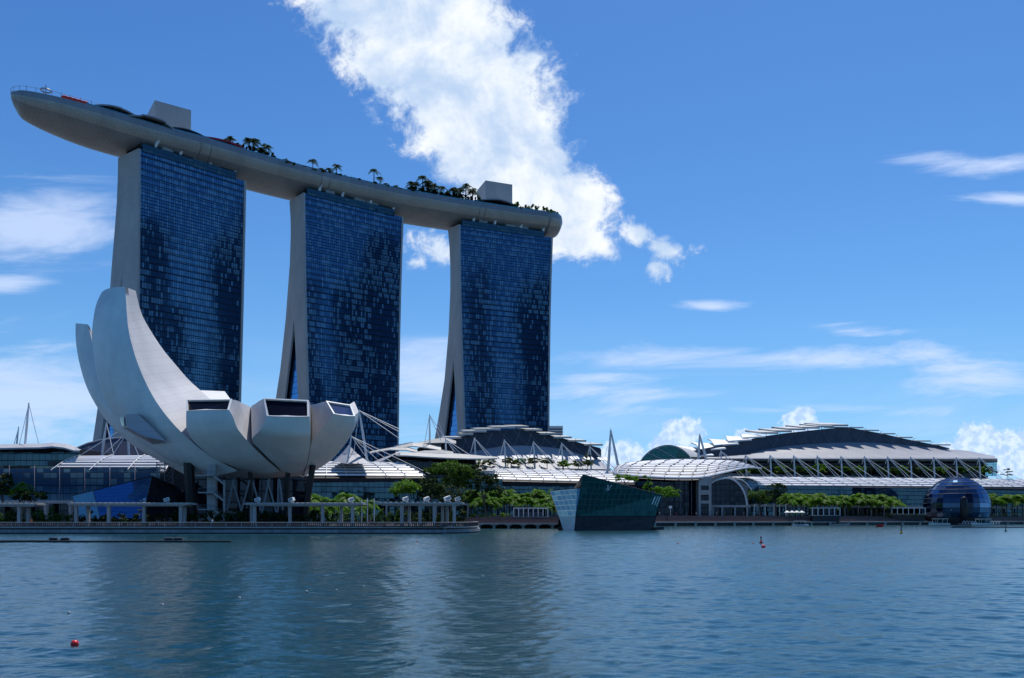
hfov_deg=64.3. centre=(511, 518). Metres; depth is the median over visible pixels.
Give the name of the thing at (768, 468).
terrace tree
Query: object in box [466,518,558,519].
promenade step
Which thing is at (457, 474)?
leafy tree
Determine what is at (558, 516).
promenade
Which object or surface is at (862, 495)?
palm tree
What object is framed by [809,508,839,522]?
frame kiosk
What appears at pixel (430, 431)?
cable mast
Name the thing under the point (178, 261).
hotel tower
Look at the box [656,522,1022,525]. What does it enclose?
waterfront wall
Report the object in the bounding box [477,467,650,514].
shopping arcade
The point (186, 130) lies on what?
deck pavilion
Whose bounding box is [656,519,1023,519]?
promenade step
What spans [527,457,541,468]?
terrace tree
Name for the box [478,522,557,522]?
promenade step
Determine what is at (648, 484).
leafy tree
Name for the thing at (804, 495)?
palm tree
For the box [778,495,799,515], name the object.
palm tree
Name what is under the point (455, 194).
rooftop hedge
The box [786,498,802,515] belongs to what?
palm tree
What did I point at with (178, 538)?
pump box
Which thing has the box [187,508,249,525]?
hedge
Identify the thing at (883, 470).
terrace tree
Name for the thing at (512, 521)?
promenade step
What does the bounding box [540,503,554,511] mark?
palm tree
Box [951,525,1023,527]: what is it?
pontoon
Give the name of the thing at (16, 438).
cable mast
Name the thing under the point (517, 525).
ground
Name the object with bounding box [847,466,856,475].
terrace tree
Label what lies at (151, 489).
entrance wedge
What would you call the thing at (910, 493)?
shopping arcade
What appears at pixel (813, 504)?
palm tree
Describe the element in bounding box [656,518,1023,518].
promenade step
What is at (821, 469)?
terrace tree
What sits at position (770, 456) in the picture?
cable mast
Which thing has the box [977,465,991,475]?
terrace tree
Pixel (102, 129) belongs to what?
rooftop park
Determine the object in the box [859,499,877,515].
palm tree
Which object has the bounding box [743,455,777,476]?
cable mast
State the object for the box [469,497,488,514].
palm tree
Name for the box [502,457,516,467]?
terrace tree
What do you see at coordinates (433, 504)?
pergola
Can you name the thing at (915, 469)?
terrace tree
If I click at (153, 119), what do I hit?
deck pavilion
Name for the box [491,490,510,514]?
palm tree
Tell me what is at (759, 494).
leafy tree
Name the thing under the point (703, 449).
raked mast
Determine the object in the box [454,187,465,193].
palm tree
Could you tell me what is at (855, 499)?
palm tree
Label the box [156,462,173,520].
lattice tower
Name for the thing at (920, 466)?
cable mast
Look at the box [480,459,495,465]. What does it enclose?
terrace tree
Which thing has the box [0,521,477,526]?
quay railing
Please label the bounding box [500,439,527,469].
cable mast
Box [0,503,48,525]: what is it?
pergola
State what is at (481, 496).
palm tree
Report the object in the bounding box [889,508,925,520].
frame kiosk
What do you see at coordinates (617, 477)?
leafy tree
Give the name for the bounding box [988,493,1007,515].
palm tree
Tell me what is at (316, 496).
palm tree
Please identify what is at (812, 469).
terrace tree
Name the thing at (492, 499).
palm tree
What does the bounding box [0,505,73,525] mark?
hedge
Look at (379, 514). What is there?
hedge
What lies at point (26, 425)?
cable mast
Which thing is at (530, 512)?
frame kiosk
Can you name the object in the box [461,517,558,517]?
promenade step
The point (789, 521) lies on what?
promenade step
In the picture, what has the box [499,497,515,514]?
palm tree
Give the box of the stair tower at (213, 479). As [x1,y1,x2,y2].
[198,464,225,520]
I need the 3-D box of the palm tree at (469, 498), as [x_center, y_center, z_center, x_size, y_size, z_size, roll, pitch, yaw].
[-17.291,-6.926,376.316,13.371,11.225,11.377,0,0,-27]
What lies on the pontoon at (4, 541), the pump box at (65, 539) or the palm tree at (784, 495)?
the pump box at (65, 539)
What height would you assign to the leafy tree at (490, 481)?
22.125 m
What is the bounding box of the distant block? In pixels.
[550,426,562,434]
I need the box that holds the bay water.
[0,524,1023,677]
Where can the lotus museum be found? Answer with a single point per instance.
(149, 398)
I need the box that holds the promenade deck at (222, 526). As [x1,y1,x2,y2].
[1,524,456,526]
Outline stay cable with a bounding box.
[61,432,117,465]
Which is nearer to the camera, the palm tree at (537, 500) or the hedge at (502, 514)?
the hedge at (502, 514)
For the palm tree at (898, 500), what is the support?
on the promenade step at (800, 517)
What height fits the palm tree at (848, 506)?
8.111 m
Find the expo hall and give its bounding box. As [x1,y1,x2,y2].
[679,423,997,500]
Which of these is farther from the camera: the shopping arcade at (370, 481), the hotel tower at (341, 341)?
the hotel tower at (341, 341)
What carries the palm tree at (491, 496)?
on the promenade
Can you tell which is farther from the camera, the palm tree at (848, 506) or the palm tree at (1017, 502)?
the palm tree at (1017, 502)
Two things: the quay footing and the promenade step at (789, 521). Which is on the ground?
the quay footing
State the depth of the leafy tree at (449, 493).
321.71 m
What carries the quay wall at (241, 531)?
on the quay footing
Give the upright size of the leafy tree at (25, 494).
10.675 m
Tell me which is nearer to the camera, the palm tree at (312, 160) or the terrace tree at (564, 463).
the terrace tree at (564, 463)
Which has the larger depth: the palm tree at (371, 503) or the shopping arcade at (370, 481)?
the shopping arcade at (370, 481)
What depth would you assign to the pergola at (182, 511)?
200.65 m
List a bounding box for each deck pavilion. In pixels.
[95,104,139,117]
[127,114,174,129]
[173,127,203,135]
[205,136,245,148]
[476,198,513,205]
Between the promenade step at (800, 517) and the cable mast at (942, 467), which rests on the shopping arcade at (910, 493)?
the cable mast at (942, 467)
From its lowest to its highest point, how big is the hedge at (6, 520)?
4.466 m
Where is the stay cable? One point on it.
(96, 445)
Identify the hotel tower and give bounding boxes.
[93,140,245,440]
[276,184,403,461]
[435,218,552,478]
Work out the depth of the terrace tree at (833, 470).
531.06 m
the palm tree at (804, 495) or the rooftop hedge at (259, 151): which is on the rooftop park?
the rooftop hedge at (259, 151)
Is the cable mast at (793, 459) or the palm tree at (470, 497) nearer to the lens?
the palm tree at (470, 497)
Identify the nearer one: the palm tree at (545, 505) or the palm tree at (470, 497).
the palm tree at (545, 505)
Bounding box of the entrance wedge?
[72,476,185,518]
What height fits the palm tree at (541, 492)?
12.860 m
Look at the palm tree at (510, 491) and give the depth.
377.34 m
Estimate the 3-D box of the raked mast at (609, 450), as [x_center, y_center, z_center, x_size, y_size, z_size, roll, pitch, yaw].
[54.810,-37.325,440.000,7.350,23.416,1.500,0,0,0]
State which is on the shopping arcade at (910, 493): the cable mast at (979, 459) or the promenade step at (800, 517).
the cable mast at (979, 459)
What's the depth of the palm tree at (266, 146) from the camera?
453.75 m
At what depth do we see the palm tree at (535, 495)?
382.16 m
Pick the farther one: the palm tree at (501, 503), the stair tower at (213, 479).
the palm tree at (501, 503)
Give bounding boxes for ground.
[481,524,557,527]
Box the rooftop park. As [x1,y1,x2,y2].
[11,85,561,237]
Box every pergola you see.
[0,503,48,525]
[67,502,196,525]
[244,502,366,525]
[376,502,463,525]
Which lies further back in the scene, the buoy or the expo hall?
the expo hall
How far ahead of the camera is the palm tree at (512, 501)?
366.17 m
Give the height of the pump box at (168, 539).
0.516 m
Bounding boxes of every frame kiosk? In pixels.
[513,508,547,517]
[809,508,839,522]
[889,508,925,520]
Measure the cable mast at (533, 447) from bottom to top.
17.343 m
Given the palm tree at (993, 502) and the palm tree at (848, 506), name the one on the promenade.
the palm tree at (993, 502)
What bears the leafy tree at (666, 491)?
on the promenade
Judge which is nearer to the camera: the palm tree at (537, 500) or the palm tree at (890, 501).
the palm tree at (537, 500)
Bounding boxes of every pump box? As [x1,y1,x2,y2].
[47,537,58,540]
[59,537,69,540]
[163,537,173,540]
[173,537,182,540]
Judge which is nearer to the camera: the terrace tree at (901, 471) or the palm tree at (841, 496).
the palm tree at (841, 496)
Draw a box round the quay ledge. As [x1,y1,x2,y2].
[0,525,478,527]
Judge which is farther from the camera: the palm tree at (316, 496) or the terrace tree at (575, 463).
the terrace tree at (575, 463)
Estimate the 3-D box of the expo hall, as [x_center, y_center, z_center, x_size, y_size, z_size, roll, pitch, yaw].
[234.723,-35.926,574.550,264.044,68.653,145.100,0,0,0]
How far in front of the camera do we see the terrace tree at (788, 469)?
519.70 m
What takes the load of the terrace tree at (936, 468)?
on the expo hall
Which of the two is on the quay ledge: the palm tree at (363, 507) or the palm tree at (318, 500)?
the palm tree at (363, 507)
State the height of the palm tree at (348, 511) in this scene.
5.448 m
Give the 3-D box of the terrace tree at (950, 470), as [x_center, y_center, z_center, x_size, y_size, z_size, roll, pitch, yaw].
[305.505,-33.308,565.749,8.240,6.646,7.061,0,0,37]
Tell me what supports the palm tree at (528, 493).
on the promenade
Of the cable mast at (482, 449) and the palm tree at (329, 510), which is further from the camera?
the cable mast at (482, 449)
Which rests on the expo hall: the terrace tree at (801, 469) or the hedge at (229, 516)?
the terrace tree at (801, 469)
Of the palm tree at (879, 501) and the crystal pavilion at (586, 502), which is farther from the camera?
the palm tree at (879, 501)
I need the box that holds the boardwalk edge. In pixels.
[478,523,557,523]
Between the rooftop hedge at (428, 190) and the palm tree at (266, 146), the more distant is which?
the rooftop hedge at (428, 190)
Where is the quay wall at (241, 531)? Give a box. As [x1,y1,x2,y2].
[0,527,479,532]
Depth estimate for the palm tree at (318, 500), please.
299.14 m
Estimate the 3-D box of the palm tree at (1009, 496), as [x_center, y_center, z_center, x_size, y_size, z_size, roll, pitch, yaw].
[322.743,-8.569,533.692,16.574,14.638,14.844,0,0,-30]
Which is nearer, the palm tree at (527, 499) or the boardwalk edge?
the boardwalk edge
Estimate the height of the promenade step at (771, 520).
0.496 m
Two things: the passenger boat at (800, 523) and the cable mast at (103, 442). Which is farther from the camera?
the passenger boat at (800, 523)
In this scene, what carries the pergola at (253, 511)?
on the promenade deck at (222, 526)
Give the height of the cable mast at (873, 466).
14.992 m
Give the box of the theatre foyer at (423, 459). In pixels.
[370,438,496,477]
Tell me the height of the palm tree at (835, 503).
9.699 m
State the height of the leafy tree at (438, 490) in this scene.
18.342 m
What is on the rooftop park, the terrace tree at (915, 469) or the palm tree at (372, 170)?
the palm tree at (372, 170)
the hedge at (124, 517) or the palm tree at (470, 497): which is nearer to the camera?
the hedge at (124, 517)
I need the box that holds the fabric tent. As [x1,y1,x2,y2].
[332,445,368,463]
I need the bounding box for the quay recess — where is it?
[0,527,476,529]
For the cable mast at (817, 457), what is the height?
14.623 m
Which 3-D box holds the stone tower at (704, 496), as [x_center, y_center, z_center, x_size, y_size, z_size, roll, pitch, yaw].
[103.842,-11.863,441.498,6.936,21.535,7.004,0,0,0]
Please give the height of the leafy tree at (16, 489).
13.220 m
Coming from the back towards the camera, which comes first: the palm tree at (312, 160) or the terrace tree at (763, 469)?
the terrace tree at (763, 469)
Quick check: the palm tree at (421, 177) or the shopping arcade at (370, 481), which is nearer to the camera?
the shopping arcade at (370, 481)
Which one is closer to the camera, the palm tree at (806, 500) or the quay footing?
the quay footing
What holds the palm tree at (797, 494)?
on the promenade
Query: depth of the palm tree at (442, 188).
509.23 m
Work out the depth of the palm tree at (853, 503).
468.21 m
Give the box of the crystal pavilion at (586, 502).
[550,474,661,529]
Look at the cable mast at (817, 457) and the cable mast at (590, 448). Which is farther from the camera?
the cable mast at (817, 457)
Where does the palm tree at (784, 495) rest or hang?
on the promenade
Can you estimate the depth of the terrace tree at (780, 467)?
514.77 m
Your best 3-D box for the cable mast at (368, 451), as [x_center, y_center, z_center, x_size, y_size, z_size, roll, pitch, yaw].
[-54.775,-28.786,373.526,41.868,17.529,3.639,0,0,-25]
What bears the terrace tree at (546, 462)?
on the theatre at (520, 439)
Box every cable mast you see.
[14,427,18,443]
[19,403,38,443]
[101,422,113,455]
[102,437,138,455]
[347,435,428,473]
[354,409,399,460]
[425,414,452,449]
[437,420,467,453]
[470,437,503,469]
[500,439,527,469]
[529,441,562,470]
[558,442,592,473]
[586,446,613,470]
[718,450,753,476]
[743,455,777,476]
[768,455,802,476]
[791,455,826,477]
[815,455,848,477]
[839,456,873,477]
[862,456,896,477]
[885,456,920,478]
[908,457,943,478]
[931,457,962,477]
[953,457,988,478]
[977,457,1010,479]
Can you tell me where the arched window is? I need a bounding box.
[712,477,750,515]
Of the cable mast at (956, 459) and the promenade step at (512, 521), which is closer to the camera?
the promenade step at (512, 521)
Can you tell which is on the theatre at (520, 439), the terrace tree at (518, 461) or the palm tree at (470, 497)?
the terrace tree at (518, 461)
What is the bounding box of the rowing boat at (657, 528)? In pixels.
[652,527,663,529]
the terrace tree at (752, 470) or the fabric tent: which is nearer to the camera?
the fabric tent
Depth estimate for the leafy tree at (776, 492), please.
445.88 m
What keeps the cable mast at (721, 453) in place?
on the shopping arcade at (910, 493)
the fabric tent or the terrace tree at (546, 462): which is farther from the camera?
the terrace tree at (546, 462)
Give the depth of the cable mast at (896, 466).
535.01 m
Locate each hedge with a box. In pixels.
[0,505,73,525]
[4,508,16,521]
[31,507,43,521]
[72,509,187,525]
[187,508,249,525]
[242,144,274,156]
[245,509,320,525]
[285,161,341,175]
[313,505,413,525]
[407,185,451,195]
[407,508,466,525]
[446,190,480,201]
[469,513,508,516]
[513,201,554,212]
[841,513,924,515]
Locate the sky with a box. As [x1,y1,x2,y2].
[0,0,1023,478]
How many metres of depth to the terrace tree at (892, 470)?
547.56 m
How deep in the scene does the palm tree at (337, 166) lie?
477.50 m
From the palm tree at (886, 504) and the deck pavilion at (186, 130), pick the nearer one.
the deck pavilion at (186, 130)
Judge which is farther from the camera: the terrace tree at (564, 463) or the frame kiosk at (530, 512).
the terrace tree at (564, 463)
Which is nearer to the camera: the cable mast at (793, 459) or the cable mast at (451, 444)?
the cable mast at (451, 444)
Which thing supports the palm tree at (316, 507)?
on the quay ledge
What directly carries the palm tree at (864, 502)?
on the promenade step at (769, 516)
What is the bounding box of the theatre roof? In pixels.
[78,437,184,486]
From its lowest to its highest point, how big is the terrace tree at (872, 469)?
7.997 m
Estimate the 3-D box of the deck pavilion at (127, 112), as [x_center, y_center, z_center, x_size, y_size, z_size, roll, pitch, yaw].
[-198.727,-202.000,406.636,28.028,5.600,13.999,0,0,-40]
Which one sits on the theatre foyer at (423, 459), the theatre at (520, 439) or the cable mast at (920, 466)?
the theatre at (520, 439)
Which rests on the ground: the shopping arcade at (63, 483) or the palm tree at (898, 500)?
the shopping arcade at (63, 483)
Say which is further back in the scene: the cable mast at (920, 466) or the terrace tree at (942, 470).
the terrace tree at (942, 470)
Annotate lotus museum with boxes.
[76,287,358,521]
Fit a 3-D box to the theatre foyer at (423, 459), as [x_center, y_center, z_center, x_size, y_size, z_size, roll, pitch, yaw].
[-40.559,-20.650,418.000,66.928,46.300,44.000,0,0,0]
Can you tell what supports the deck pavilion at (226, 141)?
on the rooftop park
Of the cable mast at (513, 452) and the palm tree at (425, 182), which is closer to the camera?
the cable mast at (513, 452)
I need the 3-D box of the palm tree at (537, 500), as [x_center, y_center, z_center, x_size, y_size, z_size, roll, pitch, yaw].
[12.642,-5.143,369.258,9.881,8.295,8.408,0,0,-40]
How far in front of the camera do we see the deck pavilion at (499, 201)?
524.79 m
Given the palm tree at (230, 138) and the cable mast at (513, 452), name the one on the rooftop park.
the palm tree at (230, 138)
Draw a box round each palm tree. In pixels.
[225,136,236,141]
[241,137,258,149]
[243,138,262,150]
[261,143,273,152]
[306,159,318,166]
[309,506,326,517]
[310,496,330,521]
[311,493,325,508]
[325,506,334,517]
[326,499,341,518]
[330,502,349,517]
[332,164,341,172]
[333,492,363,521]
[343,509,356,521]
[350,506,366,521]
[357,500,382,519]
[368,169,379,181]
[405,181,417,188]
[416,175,431,191]
[421,181,433,190]
[429,183,440,191]
[437,186,448,191]
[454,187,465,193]
[461,183,472,194]
[463,490,485,515]
[466,495,475,515]
[467,190,479,196]
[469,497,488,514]
[470,492,488,513]
[475,501,494,507]
[478,490,501,512]
[486,496,500,514]
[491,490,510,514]
[492,500,508,514]
[496,493,510,514]
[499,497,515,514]
[501,489,521,514]
[505,495,521,507]
[516,498,529,507]
[520,492,533,502]
[520,496,535,507]
[523,500,537,507]
[526,493,540,498]
[528,489,545,507]
[530,498,545,507]
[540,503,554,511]
[543,495,553,504]
[776,493,797,515]
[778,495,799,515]
[785,492,805,515]
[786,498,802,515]
[797,496,811,515]
[798,494,816,515]
[802,501,816,514]
[811,497,829,508]
[814,492,831,508]
[819,497,836,508]
[823,499,841,507]
[828,495,848,514]
[831,497,852,515]
[837,499,855,514]
[841,503,854,514]
[846,497,864,515]
[849,493,866,515]
[854,497,871,515]
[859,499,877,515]
[861,495,876,515]
[866,494,888,515]
[868,499,885,515]
[869,494,885,513]
[875,501,890,516]
[883,499,901,516]
[888,499,908,507]
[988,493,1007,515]
[992,496,1015,515]
[992,500,1004,515]
[997,495,1016,515]
[1004,494,1021,515]
[1007,495,1023,516]
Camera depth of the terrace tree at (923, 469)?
555.92 m
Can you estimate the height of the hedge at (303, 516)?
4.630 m
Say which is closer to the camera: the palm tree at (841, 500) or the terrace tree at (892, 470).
the palm tree at (841, 500)
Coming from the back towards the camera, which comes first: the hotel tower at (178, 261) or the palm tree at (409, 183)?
the palm tree at (409, 183)
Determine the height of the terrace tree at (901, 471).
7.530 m
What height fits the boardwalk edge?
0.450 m
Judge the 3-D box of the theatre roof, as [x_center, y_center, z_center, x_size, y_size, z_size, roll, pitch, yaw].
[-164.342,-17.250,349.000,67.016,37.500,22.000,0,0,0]
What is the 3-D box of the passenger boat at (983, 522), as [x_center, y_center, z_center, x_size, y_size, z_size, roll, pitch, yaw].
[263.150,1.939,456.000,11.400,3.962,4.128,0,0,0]
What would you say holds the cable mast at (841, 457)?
on the shopping arcade at (910, 493)
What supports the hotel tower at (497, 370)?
on the ground
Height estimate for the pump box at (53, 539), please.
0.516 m
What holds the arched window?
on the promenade
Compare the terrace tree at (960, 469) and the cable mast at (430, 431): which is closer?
the cable mast at (430, 431)
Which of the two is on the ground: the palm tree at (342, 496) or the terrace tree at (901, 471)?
the palm tree at (342, 496)
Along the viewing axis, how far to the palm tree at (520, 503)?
367.38 m
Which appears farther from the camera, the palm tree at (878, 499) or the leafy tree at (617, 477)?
the palm tree at (878, 499)
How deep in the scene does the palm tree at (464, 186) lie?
517.14 m
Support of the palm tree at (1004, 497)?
on the promenade step at (769, 516)
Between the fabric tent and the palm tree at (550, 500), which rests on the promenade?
the palm tree at (550, 500)
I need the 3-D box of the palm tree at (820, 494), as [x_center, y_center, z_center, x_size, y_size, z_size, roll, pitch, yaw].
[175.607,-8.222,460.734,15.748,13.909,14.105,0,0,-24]
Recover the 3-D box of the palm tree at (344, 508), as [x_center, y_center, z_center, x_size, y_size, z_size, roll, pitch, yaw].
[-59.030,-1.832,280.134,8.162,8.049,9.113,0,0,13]
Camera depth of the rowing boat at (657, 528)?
261.31 m
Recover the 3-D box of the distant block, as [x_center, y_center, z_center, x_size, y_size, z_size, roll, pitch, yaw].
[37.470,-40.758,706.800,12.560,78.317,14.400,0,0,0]
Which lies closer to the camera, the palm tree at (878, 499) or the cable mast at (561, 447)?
the cable mast at (561, 447)
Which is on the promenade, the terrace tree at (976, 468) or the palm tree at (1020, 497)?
the palm tree at (1020, 497)
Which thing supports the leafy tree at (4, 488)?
on the ground
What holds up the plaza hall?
on the promenade
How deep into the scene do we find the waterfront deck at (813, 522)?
430.46 m
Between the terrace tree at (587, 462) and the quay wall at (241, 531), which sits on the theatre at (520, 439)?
the terrace tree at (587, 462)
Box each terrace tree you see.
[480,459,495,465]
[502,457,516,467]
[510,458,526,465]
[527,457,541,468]
[539,457,554,468]
[557,460,570,469]
[570,460,585,469]
[582,454,594,469]
[744,468,757,475]
[753,467,766,475]
[766,465,778,472]
[774,465,786,475]
[784,464,798,474]
[795,466,808,475]
[805,466,816,474]
[814,463,826,475]
[824,465,837,475]
[836,466,848,472]
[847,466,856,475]
[854,465,866,474]
[866,464,878,475]
[874,467,886,474]
[889,467,897,475]
[896,465,908,475]
[907,465,918,473]
[915,466,929,475]
[927,467,938,475]
[938,466,948,475]
[947,466,955,475]
[955,466,968,475]
[966,466,978,474]
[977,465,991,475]
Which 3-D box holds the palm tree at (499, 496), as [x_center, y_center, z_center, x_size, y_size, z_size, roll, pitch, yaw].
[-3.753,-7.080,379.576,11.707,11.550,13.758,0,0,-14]
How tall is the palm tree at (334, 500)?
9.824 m
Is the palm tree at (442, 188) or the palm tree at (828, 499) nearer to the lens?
the palm tree at (828, 499)
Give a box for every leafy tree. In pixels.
[0,473,14,518]
[7,482,34,519]
[11,489,48,517]
[388,478,421,521]
[416,477,448,521]
[423,460,481,509]
[442,484,472,507]
[465,464,504,515]
[614,474,638,484]
[642,475,659,493]
[653,486,680,519]
[747,489,772,515]
[761,483,788,515]
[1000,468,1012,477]
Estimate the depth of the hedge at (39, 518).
210.05 m
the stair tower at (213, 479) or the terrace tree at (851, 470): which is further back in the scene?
the terrace tree at (851, 470)
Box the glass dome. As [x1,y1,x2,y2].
[923,477,1000,524]
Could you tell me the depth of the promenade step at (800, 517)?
437.69 m
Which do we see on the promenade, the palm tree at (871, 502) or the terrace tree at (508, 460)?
the palm tree at (871, 502)
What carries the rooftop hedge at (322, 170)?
on the rooftop park
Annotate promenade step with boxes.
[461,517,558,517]
[461,521,557,521]
[462,520,557,520]
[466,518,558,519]
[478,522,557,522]
[655,520,899,520]
[655,520,1023,521]
[656,516,992,516]
[656,517,1023,517]
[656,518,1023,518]
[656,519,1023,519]
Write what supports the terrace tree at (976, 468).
on the expo hall
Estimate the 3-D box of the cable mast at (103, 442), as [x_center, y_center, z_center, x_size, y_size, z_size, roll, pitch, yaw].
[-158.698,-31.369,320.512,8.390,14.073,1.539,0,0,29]
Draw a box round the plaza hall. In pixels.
[614,459,761,515]
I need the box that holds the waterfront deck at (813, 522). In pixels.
[656,521,1023,522]
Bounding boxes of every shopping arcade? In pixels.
[0,454,176,521]
[301,461,501,522]
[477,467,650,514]
[729,476,1023,515]
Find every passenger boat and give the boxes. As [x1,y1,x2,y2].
[792,521,808,525]
[929,519,949,524]
[972,519,993,524]
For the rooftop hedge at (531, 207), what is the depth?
530.27 m
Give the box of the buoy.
[70,639,78,645]
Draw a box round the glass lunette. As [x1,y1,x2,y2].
[640,445,701,460]
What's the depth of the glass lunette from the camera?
505.00 m
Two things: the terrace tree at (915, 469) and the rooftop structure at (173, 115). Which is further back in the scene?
the terrace tree at (915, 469)
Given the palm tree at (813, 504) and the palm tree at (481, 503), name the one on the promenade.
the palm tree at (481, 503)
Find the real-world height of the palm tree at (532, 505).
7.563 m
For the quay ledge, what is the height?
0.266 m
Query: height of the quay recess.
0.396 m
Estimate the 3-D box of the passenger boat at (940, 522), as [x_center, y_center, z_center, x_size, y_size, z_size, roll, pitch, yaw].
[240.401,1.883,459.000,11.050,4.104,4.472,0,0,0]
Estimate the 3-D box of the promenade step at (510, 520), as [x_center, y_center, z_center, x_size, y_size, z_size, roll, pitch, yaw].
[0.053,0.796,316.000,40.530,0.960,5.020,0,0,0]
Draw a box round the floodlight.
[444,496,450,501]
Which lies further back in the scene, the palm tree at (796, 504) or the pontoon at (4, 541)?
the palm tree at (796, 504)
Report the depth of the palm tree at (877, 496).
479.62 m
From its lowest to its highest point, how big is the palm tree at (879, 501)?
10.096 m
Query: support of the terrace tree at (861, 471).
on the expo hall
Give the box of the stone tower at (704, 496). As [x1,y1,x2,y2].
[696,477,711,515]
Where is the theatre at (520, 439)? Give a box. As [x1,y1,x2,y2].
[417,425,610,470]
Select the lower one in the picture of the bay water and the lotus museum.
the bay water
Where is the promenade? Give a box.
[475,515,1023,516]
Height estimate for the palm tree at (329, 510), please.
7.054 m
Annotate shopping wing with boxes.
[0,443,107,464]
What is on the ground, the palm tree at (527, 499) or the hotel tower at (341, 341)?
the hotel tower at (341, 341)
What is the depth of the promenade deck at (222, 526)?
192.20 m
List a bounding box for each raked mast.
[607,428,618,470]
[697,433,706,458]
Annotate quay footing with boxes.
[0,532,472,533]
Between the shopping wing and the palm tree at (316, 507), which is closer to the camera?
the palm tree at (316, 507)
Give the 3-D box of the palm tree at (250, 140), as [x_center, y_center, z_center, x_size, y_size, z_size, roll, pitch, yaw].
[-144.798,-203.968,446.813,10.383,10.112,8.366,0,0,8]
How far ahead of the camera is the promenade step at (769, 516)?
435.20 m
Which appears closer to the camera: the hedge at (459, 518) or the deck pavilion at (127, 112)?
the hedge at (459, 518)
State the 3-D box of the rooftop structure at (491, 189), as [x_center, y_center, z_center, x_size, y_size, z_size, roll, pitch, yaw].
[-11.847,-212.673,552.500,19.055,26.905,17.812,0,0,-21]
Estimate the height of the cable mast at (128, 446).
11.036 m
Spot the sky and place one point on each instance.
(774, 213)
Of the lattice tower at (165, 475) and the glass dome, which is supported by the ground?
the glass dome
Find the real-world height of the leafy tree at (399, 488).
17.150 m
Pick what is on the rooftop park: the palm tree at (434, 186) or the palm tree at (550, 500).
the palm tree at (434, 186)
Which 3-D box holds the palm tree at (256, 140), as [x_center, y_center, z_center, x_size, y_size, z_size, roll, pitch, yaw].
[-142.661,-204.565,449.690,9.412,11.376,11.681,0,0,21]
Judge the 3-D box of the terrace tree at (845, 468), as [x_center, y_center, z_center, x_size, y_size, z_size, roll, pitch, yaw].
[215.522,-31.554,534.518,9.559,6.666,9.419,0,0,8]
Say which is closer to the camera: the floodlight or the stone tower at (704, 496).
the floodlight
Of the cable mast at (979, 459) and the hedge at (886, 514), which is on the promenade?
the hedge at (886, 514)
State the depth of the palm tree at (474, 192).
518.90 m
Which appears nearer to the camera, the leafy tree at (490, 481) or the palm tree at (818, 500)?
the leafy tree at (490, 481)
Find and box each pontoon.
[0,540,232,542]
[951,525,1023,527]

